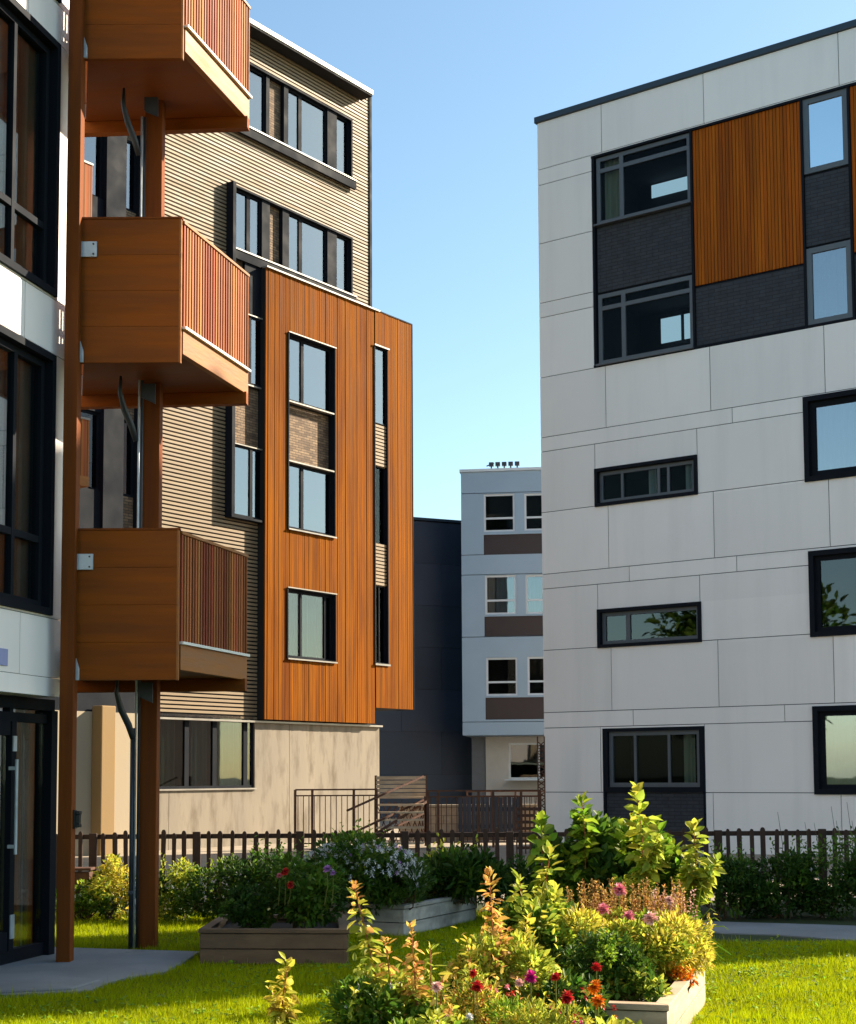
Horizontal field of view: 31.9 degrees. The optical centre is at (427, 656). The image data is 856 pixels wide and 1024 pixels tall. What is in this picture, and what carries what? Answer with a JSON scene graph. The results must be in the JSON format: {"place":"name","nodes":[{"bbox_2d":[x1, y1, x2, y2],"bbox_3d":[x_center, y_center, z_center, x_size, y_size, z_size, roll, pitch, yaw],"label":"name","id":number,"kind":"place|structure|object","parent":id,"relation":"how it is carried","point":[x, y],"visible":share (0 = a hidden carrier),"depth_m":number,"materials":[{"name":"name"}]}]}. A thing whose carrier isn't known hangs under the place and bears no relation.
{"place":"outdoors","nodes":[
{"label":"outdoors","id":0,"kind":"place"},
{"bbox_2d":[0,947,198,998],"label":"entrance paving","id":1,"kind":"structure","parent":0,"point":[100,964],"depth_m":12.54,"materials":[{"name":"grey concrete"}]},
{"bbox_2d":[0,901,855,1023],"bbox_3d":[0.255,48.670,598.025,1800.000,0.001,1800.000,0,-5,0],"label":"ground","id":2,"kind":"structure","parent":0,"point":[806,918],"depth_m":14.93,"materials":[{"name":"green plant"}]},
{"bbox_2d":[0,973,98,992],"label":"entrance step","id":3,"kind":"object","parent":2,"relation":"on","point":[16,982],"visible":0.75,"depth_m":11.33,"materials":[{"name":"grey concrete"}]},
{"bbox_2d":[55,878,118,920],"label":"hedge shrub","id":4,"kind":"object","parent":2,"relation":"on","point":[92,908],"visible":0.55,"depth_m":16.65,"materials":[{"name":"green plant"}]},
{"bbox_2d":[79,853,135,920],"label":"hedge shrub","id":5,"kind":"object","parent":2,"relation":"on","point":[113,879],"visible":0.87,"depth_m":16.69,"materials":[{"name":"green plant"}]},
{"bbox_2d":[0,0,251,964],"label":"white glazed building","id":6,"kind":"structure","parent":2,"relation":"on","point":[147,313],"depth_m":13.28,"materials":[{"name":"wood"}]},
{"bbox_2d":[0,708,18,952],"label":"door","id":7,"kind":"structure","parent":6,"relation":"in","point":[9,764],"depth_m":12.69,"materials":[{"name":"metal"}]},
{"bbox_2d":[0,324,56,615],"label":"window","id":8,"kind":"structure","parent":6,"relation":"in","point":[28,372],"depth_m":12.85,"materials":[{"name":"glass"}]},
{"bbox_2d":[0,0,60,296],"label":"window","id":9,"kind":"structure","parent":6,"relation":"in","point":[30,56],"depth_m":13.02,"materials":[{"name":"glass"}]},
{"bbox_2d":[135,853,214,921],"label":"hedge shrub","id":10,"kind":"object","parent":2,"relation":"on","point":[171,893],"visible":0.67,"depth_m":16.53,"materials":[{"name":"green plant"}]},
{"bbox_2d":[183,847,277,920],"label":"hedge shrub","id":11,"kind":"object","parent":2,"relation":"on","point":[234,868],"visible":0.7,"depth_m":16.40,"materials":[{"name":"green plant"}]},
{"bbox_2d":[198,914,348,964],"bbox_3d":[-1.309,2.513,13.386,1.293,0.303,1.476,0,-5,0],"label":"raised planter","id":12,"kind":"object","parent":2,"relation":"on","point":[224,940],"visible":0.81,"depth_m":12.72,"materials":[{"name":"wood"}]},
{"bbox_2d":[218,882,276,927],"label":"garden plant","id":13,"kind":"object","parent":12,"relation":"on","point":[242,906],"visible":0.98,"depth_m":13.08,"materials":[{"name":"green plant"}]},
{"bbox_2d":[264,844,348,927],"bbox_3d":[-1.080,2.036,13.173,0.775,0.776,0.966,0,-5,0],"label":"garden plant","id":14,"kind":"object","parent":12,"relation":"on","point":[306,898],"visible":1,"depth_m":13.02,"materials":[{"name":"green plant"}]},
{"bbox_2d":[244,835,317,913],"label":"hedge shrub","id":15,"kind":"object","parent":2,"relation":"on","point":[261,855],"visible":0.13,"depth_m":16.58,"materials":[{"name":"green plant"}]},
{"bbox_2d":[264,951,302,1023],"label":"leafy shoot","id":16,"kind":"object","parent":2,"relation":"on","point":[278,1012],"visible":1,"depth_m":8.18,"materials":[{"name":"yellow plant"}]},
{"bbox_2d":[315,952,433,1023],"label":"garden plant","id":17,"kind":"object","parent":2,"relation":"on","point":[354,1001],"visible":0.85,"depth_m":7.68,"materials":[{"name":"green plant"}]},
{"bbox_2d":[346,880,422,1008],"bbox_3d":[-0.219,1.711,7.972,0.434,1.044,0.303,0,-5,0],"label":"leafy shoot","id":18,"kind":"object","parent":2,"relation":"on","point":[362,945],"visible":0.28,"depth_m":8.00,"materials":[{"name":"orange plant"}]},
{"bbox_2d":[371,936,413,1023],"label":"leafy shoot","id":19,"kind":"object","parent":2,"relation":"on","point":[398,986],"visible":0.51,"depth_m":7.78,"materials":[{"name":"green plant"}]},
{"bbox_2d":[329,891,476,935],"bbox_3d":[-0.351,2.705,15.923,1.124,0.308,1.836,-2,-5,25],"label":"raised planter","id":20,"kind":"object","parent":2,"relation":"on","point":[437,913],"visible":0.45,"depth_m":15.21,"materials":[{"name":"wood"}]},
{"bbox_2d":[294,818,436,918],"bbox_3d":[-0.705,2.131,15.176,1.383,1.027,1.198,3,-6,-35],"label":"flowering bush","id":21,"kind":"object","parent":20,"relation":"on","point":[343,851],"visible":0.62,"depth_m":14.95,"materials":[{"name":"green plant"}]},
{"bbox_2d":[360,852,436,909],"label":"garden plant","id":22,"kind":"object","parent":20,"relation":"on","point":[396,892],"visible":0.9,"depth_m":14.88,"materials":[{"name":"green plant"}]},
{"bbox_2d":[417,843,514,905],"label":"garden plant","id":23,"kind":"object","parent":20,"relation":"on","point":[456,875],"visible":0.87,"depth_m":15.88,"materials":[{"name":"green plant"}]},
{"bbox_2d":[397,919,435,1023],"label":"leafy shoot","id":24,"kind":"object","parent":2,"relation":"on","point":[412,980],"visible":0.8,"depth_m":7.71,"materials":[{"name":"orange plant"}]},
{"bbox_2d":[406,943,451,1020],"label":"leafy shoot","id":25,"kind":"object","parent":2,"relation":"on","point":[431,976],"visible":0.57,"depth_m":7.74,"materials":[{"name":"orange plant"}]},
{"bbox_2d":[389,989,475,1023],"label":"garden plant","id":26,"kind":"object","parent":2,"relation":"on","point":[436,1017],"visible":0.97,"depth_m":7.56,"materials":[{"name":"green plant"}]},
{"bbox_2d":[55,827,855,911],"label":"picket fence","id":27,"kind":"object","parent":2,"relation":"on","point":[405,836],"visible":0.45,"depth_m":17.66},
{"bbox_2d":[435,955,527,1023],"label":"garden plant","id":28,"kind":"object","parent":2,"relation":"on","point":[464,990],"visible":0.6,"depth_m":7.90,"materials":[{"name":"green plant"}]},
{"bbox_2d":[462,866,513,979],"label":"leafy shoot","id":29,"kind":"object","parent":2,"relation":"on","point":[494,911],"visible":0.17,"depth_m":8.53,"materials":[{"name":"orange plant"}]},
{"bbox_2d":[441,908,570,1020],"bbox_3d":[0.440,1.862,8.476,0.743,0.869,0.490,0,-5,0],"label":"garden plant","id":30,"kind":"object","parent":2,"relation":"on","point":[525,955],"visible":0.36,"depth_m":8.41,"materials":[{"name":"green plant"}]},
{"bbox_2d":[475,853,538,916],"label":"hedge shrub","id":31,"kind":"object","parent":2,"relation":"on","point":[524,872],"visible":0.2,"depth_m":16.48,"materials":[{"name":"green plant"}]},
{"bbox_2d":[483,922,531,1021],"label":"leafy shoot","id":32,"kind":"object","parent":2,"relation":"on","point":[504,952],"visible":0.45,"depth_m":8.35,"materials":[{"name":"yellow plant"}]},
{"bbox_2d":[481,983,594,1023],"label":"garden plant","id":33,"kind":"object","parent":2,"relation":"on","point":[518,1015],"visible":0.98,"depth_m":7.63,"materials":[{"name":"green plant"}]},
{"bbox_2d":[521,961,617,1023],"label":"garden plant","id":34,"kind":"object","parent":2,"relation":"on","point":[578,988],"visible":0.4,"depth_m":8.32,"materials":[{"name":"green plant"}]},
{"bbox_2d":[529,807,694,918],"bbox_3d":[1.367,1.803,11.113,1.184,1.389,0.872,1,-5,-20],"label":"leafy bush","id":35,"kind":"object","parent":2,"relation":"on","point":[612,840],"visible":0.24,"depth_m":10.99,"materials":[{"name":"green plant"}]},
{"bbox_2d":[525,810,572,898],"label":"leafy shoot","id":36,"kind":"object","parent":35,"relation":"attached to","point":[541,818],"visible":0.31,"depth_m":10.98,"materials":[{"name":"green plant"}]},
{"bbox_2d":[560,791,603,901],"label":"leafy shoot","id":37,"kind":"object","parent":35,"relation":"attached to","point":[574,860],"visible":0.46,"depth_m":11.00,"materials":[{"name":"green plant"}]},
{"bbox_2d":[610,781,670,912],"bbox_3d":[1.500,1.560,10.655,0.433,1.352,0.398,0,-5,0],"label":"leafy shoot","id":38,"kind":"object","parent":35,"relation":"attached to","point":[646,849],"visible":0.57,"depth_m":10.63,"materials":[{"name":"green plant"}]},
{"bbox_2d":[611,839,670,919],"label":"leafy shoot","id":39,"kind":"object","parent":35,"relation":"attached to","point":[642,875],"visible":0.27,"depth_m":10.58,"materials":[{"name":"green plant"}]},
{"bbox_2d":[670,818,726,919],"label":"leafy shoot","id":40,"kind":"object","parent":35,"relation":"attached to","point":[693,875],"visible":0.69,"depth_m":10.73,"materials":[{"name":"green plant"}]},
{"bbox_2d":[575,959,705,1023],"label":"raised planter","id":41,"kind":"object","parent":2,"relation":"on","point":[680,1005],"visible":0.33,"depth_m":8.63,"materials":[{"name":"concrete"}]},
{"bbox_2d":[476,880,583,970],"bbox_3d":[0.655,1.768,9.414,0.639,0.722,0.685,-2,-5,23],"label":"garden plant","id":42,"kind":"object","parent":41,"relation":"on","point":[544,913],"visible":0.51,"depth_m":9.24,"materials":[{"name":"green plant"}]},
{"bbox_2d":[511,902,609,990],"bbox_3d":[0.793,1.835,9.431,0.717,0.592,0.772,-3,-5,30],"label":"yellow mound","id":43,"kind":"object","parent":41,"relation":"on","point":[583,924],"visible":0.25,"depth_m":9.29,"materials":[{"name":"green plant"}]},
{"bbox_2d":[506,867,534,932],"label":"leafy shoot","id":44,"kind":"object","parent":43,"relation":"on","point":[513,897],"visible":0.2,"depth_m":9.32,"materials":[{"name":"green plant"}]},
{"bbox_2d":[531,840,564,907],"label":"leafy shoot","id":45,"kind":"object","parent":43,"relation":"on","point":[548,848],"visible":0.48,"depth_m":9.62,"materials":[{"name":"green plant"}]},
{"bbox_2d":[558,926,656,1000],"bbox_3d":[1.072,1.841,8.929,0.591,0.495,0.503,0,-5,0],"label":"round bush","id":46,"kind":"object","parent":41,"relation":"on","point":[618,958],"visible":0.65,"depth_m":8.85,"materials":[{"name":"green plant"}]},
{"bbox_2d":[565,877,688,980],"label":"flower spikes","id":47,"kind":"object","parent":41,"relation":"on","point":[613,900],"visible":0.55,"depth_m":10.01,"materials":[{"name":"plant"}]},
{"bbox_2d":[566,882,702,984],"bbox_3d":[1.283,1.798,9.630,0.964,0.693,0.944,0,-5,0],"label":"yellow mound","id":48,"kind":"object","parent":41,"relation":"on","point":[661,942],"visible":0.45,"depth_m":9.40,"materials":[{"name":"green plant"}]},
{"bbox_2d":[602,967,672,1001],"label":"garden plant","id":49,"kind":"object","parent":41,"relation":"on","point":[649,989],"visible":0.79,"depth_m":8.76,"materials":[{"name":"green plant"}]},
{"bbox_2d":[664,962,698,993],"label":"garden plant","id":50,"kind":"object","parent":41,"relation":"on","point":[684,973],"visible":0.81,"depth_m":9.43,"materials":[{"name":"orange plant"}]},
{"bbox_2d":[652,904,717,977],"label":"garden plant","id":51,"kind":"object","parent":41,"relation":"on","point":[703,945],"visible":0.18,"depth_m":9.76,"materials":[{"name":"yellow plant"}]},
{"bbox_2d":[693,840,780,918],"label":"hedge shrub","id":52,"kind":"object","parent":2,"relation":"on","point":[733,882],"visible":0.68,"depth_m":16.37,"materials":[{"name":"green plant"}]},
{"bbox_2d":[737,835,819,918],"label":"hedge shrub","id":53,"kind":"object","parent":2,"relation":"on","point":[784,869],"visible":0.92,"depth_m":16.44,"materials":[{"name":"green plant"}]},
{"bbox_2d":[781,833,855,919],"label":"hedge shrub","id":54,"kind":"object","parent":2,"relation":"on","point":[829,895],"visible":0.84,"depth_m":16.45,"materials":[{"name":"green plant"}]},
{"bbox_2d":[832,826,855,906],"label":"hedge shrub","id":55,"kind":"object","parent":2,"relation":"on","point":[851,863],"visible":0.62,"depth_m":16.49,"materials":[{"name":"green plant"}]},
{"bbox_2d":[75,818,855,904],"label":"courtyard paving","id":56,"kind":"structure","parent":0,"point":[238,852],"depth_m":30.64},
{"bbox_2d":[0,18,413,855],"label":"timber clad building","id":57,"kind":"structure","parent":56,"relation":"on","point":[294,478],"depth_m":36.25,"materials":[{"name":"wood"}]},
{"bbox_2d":[81,410,98,489],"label":"window","id":58,"kind":"structure","parent":57,"relation":"in","point":[94,417],"depth_m":31.64,"materials":[{"name":"metal"}]},
{"bbox_2d":[84,121,102,198],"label":"window","id":59,"kind":"structure","parent":57,"relation":"in","point":[93,146],"depth_m":32.10,"materials":[{"name":"glass"}]},
{"bbox_2d":[123,420,133,497],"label":"window","id":60,"kind":"structure","parent":57,"relation":"in","point":[128,442],"depth_m":32.42,"materials":[{"name":"glass"}]},
{"bbox_2d":[126,140,136,213],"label":"window","id":61,"kind":"structure","parent":57,"relation":"in","point":[131,156],"depth_m":32.92,"materials":[{"name":"glass"}]},
{"bbox_2d":[160,713,256,790],"bbox_3d":[-5.056,2.135,33.573,0.160,1.687,3.421,-4,-6,36],"label":"window","id":62,"kind":"structure","parent":57,"relation":"in","point":[195,755],"depth_m":33.72,"materials":[{"name":"glass"}]},
{"bbox_2d":[235,444,260,519],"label":"window","id":63,"kind":"structure","parent":57,"relation":"in","point":[247,460],"depth_m":35.13,"materials":[{"name":"glass"}]},
{"bbox_2d":[236,189,260,255],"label":"window","id":64,"kind":"structure","parent":57,"relation":"in","point":[248,208],"depth_m":35.80,"materials":[{"name":"glass"}]},
{"bbox_2d":[248,316,261,389],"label":"window","id":65,"kind":"structure","parent":57,"relation":"in","point":[254,324],"depth_m":35.56,"materials":[{"name":"glass"}]},
{"bbox_2d":[249,67,264,132],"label":"window","id":66,"kind":"structure","parent":57,"relation":"in","point":[257,80],"depth_m":36.33,"materials":[{"name":"glass"}]},
{"bbox_2d":[256,463,330,548],"bbox_3d":[-3.159,-3.717,36.933,0.570,2.354,2.522,-4,-6,36],"label":"window","id":67,"kind":"structure","parent":57,"relation":"in","point":[309,488],"depth_m":36.86,"materials":[{"name":"glass"}]},
{"bbox_2d":[288,88,325,163],"bbox_3d":[-3.084,-13.310,37.778,0.070,1.571,1.510,-4,-6,36],"label":"window","id":68,"kind":"structure","parent":57,"relation":"in","point":[306,119],"depth_m":37.81,"materials":[{"name":"glass"}]},
{"bbox_2d":[289,213,325,282],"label":"window","id":69,"kind":"structure","parent":57,"relation":"in","point":[307,240],"depth_m":37.59,"materials":[{"name":"glass"}]},
{"bbox_2d":[289,336,330,415],"bbox_3d":[-3.176,-6.836,37.178,0.570,2.374,2.522,-4,-6,36],"label":"window","id":70,"kind":"structure","parent":57,"relation":"in","point":[310,364],"depth_m":37.11,"materials":[{"name":"glass"}]},
{"bbox_2d":[288,590,331,660],"bbox_3d":[-2.941,-0.755,36.554,0.070,1.636,1.765,-4,-6,36],"label":"window","id":71,"kind":"structure","parent":57,"relation":"in","point":[310,614],"depth_m":36.63,"materials":[{"name":"glass"}]},
{"bbox_2d":[337,115,348,175],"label":"window","id":72,"kind":"structure","parent":57,"relation":"in","point":[342,124],"depth_m":38.97,"materials":[{"name":"glass"}]},
{"bbox_2d":[337,235,348,291],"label":"window","id":73,"kind":"structure","parent":57,"relation":"in","point":[342,243],"depth_m":38.72,"materials":[{"name":"glass"}]},
{"bbox_2d":[375,347,385,425],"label":"window","id":74,"kind":"structure","parent":57,"relation":"in","point":[380,355],"depth_m":39.30,"materials":[{"name":"glass"}]},
{"bbox_2d":[376,586,384,662],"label":"window","id":75,"kind":"structure","parent":57,"relation":"in","point":[383,588],"depth_m":38.89,"materials":[{"name":"metal"}]},
{"bbox_2d":[294,789,377,848],"bbox_3d":[-2.016,3.543,32.824,1.840,1.308,0.055,0,-5,0],"label":"metal railing","id":76,"kind":"object","parent":56,"relation":"on","point":[312,795],"visible":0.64,"depth_m":32.82,"materials":[{"name":"metal"}]},
{"bbox_2d":[346,775,426,845],"bbox_3d":[-0.862,3.398,32.885,1.763,1.594,2.040,0,-5,0],"label":"garden stair","id":77,"kind":"object","parent":56,"relation":"on","point":[404,781],"visible":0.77,"depth_m":33.72,"materials":[{"name":"wood"}]},
{"bbox_2d":[370,517,471,817],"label":"dark clad building","id":78,"kind":"structure","parent":56,"relation":"on","point":[425,736],"depth_m":57.57,"materials":[{"name":"metal"}]},
{"bbox_2d":[398,804,537,839],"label":"wall","id":79,"kind":"structure","parent":56,"relation":"on","point":[432,828],"depth_m":36.80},
{"bbox_2d":[427,790,541,847],"bbox_3d":[1.239,3.563,33.022,2.527,1.266,0.055,0,-5,0],"label":"metal railing","id":80,"kind":"object","parent":56,"relation":"on","point":[478,796],"visible":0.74,"depth_m":33.02,"materials":[{"name":"metal"}]},
{"bbox_2d":[458,797,518,840],"bbox_3d":[1.487,3.912,36.304,1.519,1.082,0.200,0,-5,0],"label":"board screen","id":81,"kind":"object","parent":56,"relation":"on","point":[503,825],"visible":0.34,"depth_m":36.22,"materials":[{"name":"grey wood"}]},
{"bbox_2d":[516,807,539,853],"bbox_3d":[2.019,3.510,30.347,0.476,0.942,0.060,0,-5,0],"label":"lattice screen","id":82,"kind":"object","parent":56,"relation":"on","point":[525,821],"visible":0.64,"depth_m":30.34,"materials":[{"name":"metal"}]},
{"bbox_2d":[537,736,545,814],"bbox_3d":[2.340,2.829,30.887,0.164,2.382,0.030,0,-5,0],"label":"rusty trellis","id":83,"kind":"object","parent":56,"relation":"on","point":[538,792],"visible":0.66,"depth_m":30.90,"materials":[{"name":"metal"}]},
{"bbox_2d":[459,467,544,811],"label":"pale blue building","id":84,"kind":"structure","parent":0,"point":[502,633],"depth_m":55.11,"materials":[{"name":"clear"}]},
{"bbox_2d":[472,737,485,803],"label":"service door","id":85,"kind":"structure","parent":84,"relation":"in","point":[478,743],"depth_m":56.29,"materials":[{"name":"grey metal"}]},
{"bbox_2d":[484,494,527,531],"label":"window","id":86,"kind":"structure","parent":84,"relation":"in","point":[499,509],"depth_m":56.51,"materials":[{"name":"glass"}]},
{"bbox_2d":[485,575,528,614],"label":"window","id":87,"kind":"structure","parent":84,"relation":"in","point":[500,590],"depth_m":55.16,"materials":[{"name":"glass"}]},
{"bbox_2d":[486,657,530,695],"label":"window","id":88,"kind":"structure","parent":84,"relation":"in","point":[501,673],"depth_m":56.01,"materials":[{"name":"glass"}]},
{"bbox_2d":[505,743,543,779],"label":"window","id":89,"kind":"structure","parent":84,"relation":"in","point":[522,756],"depth_m":56.04,"materials":[{"name":"glass"}]},
{"bbox_2d":[524,493,541,530],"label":"window","id":90,"kind":"structure","parent":84,"relation":"in","point":[534,517],"depth_m":56.33,"materials":[{"name":"black glass"}]},
{"bbox_2d":[526,575,542,613],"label":"window","id":91,"kind":"structure","parent":84,"relation":"in","point":[535,599],"depth_m":54.98,"materials":[{"name":"glass"}]},
{"bbox_2d":[527,657,543,694],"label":"window","id":92,"kind":"structure","parent":84,"relation":"in","point":[537,679],"depth_m":55.85,"materials":[{"name":"black glass"}]},
{"bbox_2d":[246,0,855,519],"label":"sky","id":93,"kind":"structure","parent":0,"point":[459,87],"materials":[{"name":"blue"}]},
{"bbox_2d":[534,19,855,856],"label":"white panel building","id":94,"kind":"structure","parent":0,"point":[696,229],"depth_m":30.75,"materials":[{"name":"concrete"}]},
{"bbox_2d":[593,133,690,227],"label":"window","id":95,"kind":"structure","parent":94,"relation":"in","point":[652,178],"depth_m":32.72,"materials":[{"name":"black glass"}]},
{"bbox_2d":[595,275,693,365],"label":"window","id":96,"kind":"structure","parent":94,"relation":"in","point":[653,319],"depth_m":33.29,"materials":[{"name":"glass"}]},
{"bbox_2d":[594,455,698,506],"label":"window","id":97,"kind":"structure","parent":94,"relation":"in","point":[676,476],"depth_m":31.91,"materials":[{"name":"glass"}]},
{"bbox_2d":[597,601,701,647],"bbox_3d":[4.625,-0.656,31.266,2.410,0.825,0.190,-4,-6,36],"label":"window","id":98,"kind":"structure","parent":94,"relation":"in","point":[674,623],"depth_m":31.29,"materials":[{"name":"glass"}]},
{"bbox_2d":[604,726,702,790],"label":"window","id":99,"kind":"structure","parent":94,"relation":"in","point":[661,758],"depth_m":31.65,"materials":[{"name":"glass"}]},
{"bbox_2d":[802,88,847,174],"bbox_3d":[7.876,-10.387,29.655,0.916,1.532,0.070,-4,-6,36],"label":"window","id":100,"kind":"structure","parent":94,"relation":"in","point":[825,138],"depth_m":29.65,"materials":[{"name":"glass"}]},
{"bbox_2d":[802,389,855,481],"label":"window","id":101,"kind":"structure","parent":94,"relation":"in","point":[829,419],"depth_m":29.34,"materials":[{"name":"glass"}]},
{"bbox_2d":[806,240,852,324],"bbox_3d":[8.126,-7.183,29.729,1.712,2.297,0.870,-4,-6,36],"label":"window","id":102,"kind":"structure","parent":94,"relation":"in","point":[829,280],"depth_m":29.54,"materials":[{"name":"clear glass"}]},
{"bbox_2d":[808,547,855,636],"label":"window","id":103,"kind":"structure","parent":94,"relation":"in","point":[831,572],"depth_m":29.02,"materials":[{"name":"glass"}]},
{"bbox_2d":[812,705,855,794],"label":"window","id":104,"kind":"structure","parent":94,"relation":"in","point":[834,727],"depth_m":28.88,"materials":[{"name":"glass"}]},
{"bbox_2d":[703,920,855,940],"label":"path","id":105,"kind":"structure","parent":0,"point":[823,931],"depth_m":15.20,"materials":[{"name":"grey concrete"}]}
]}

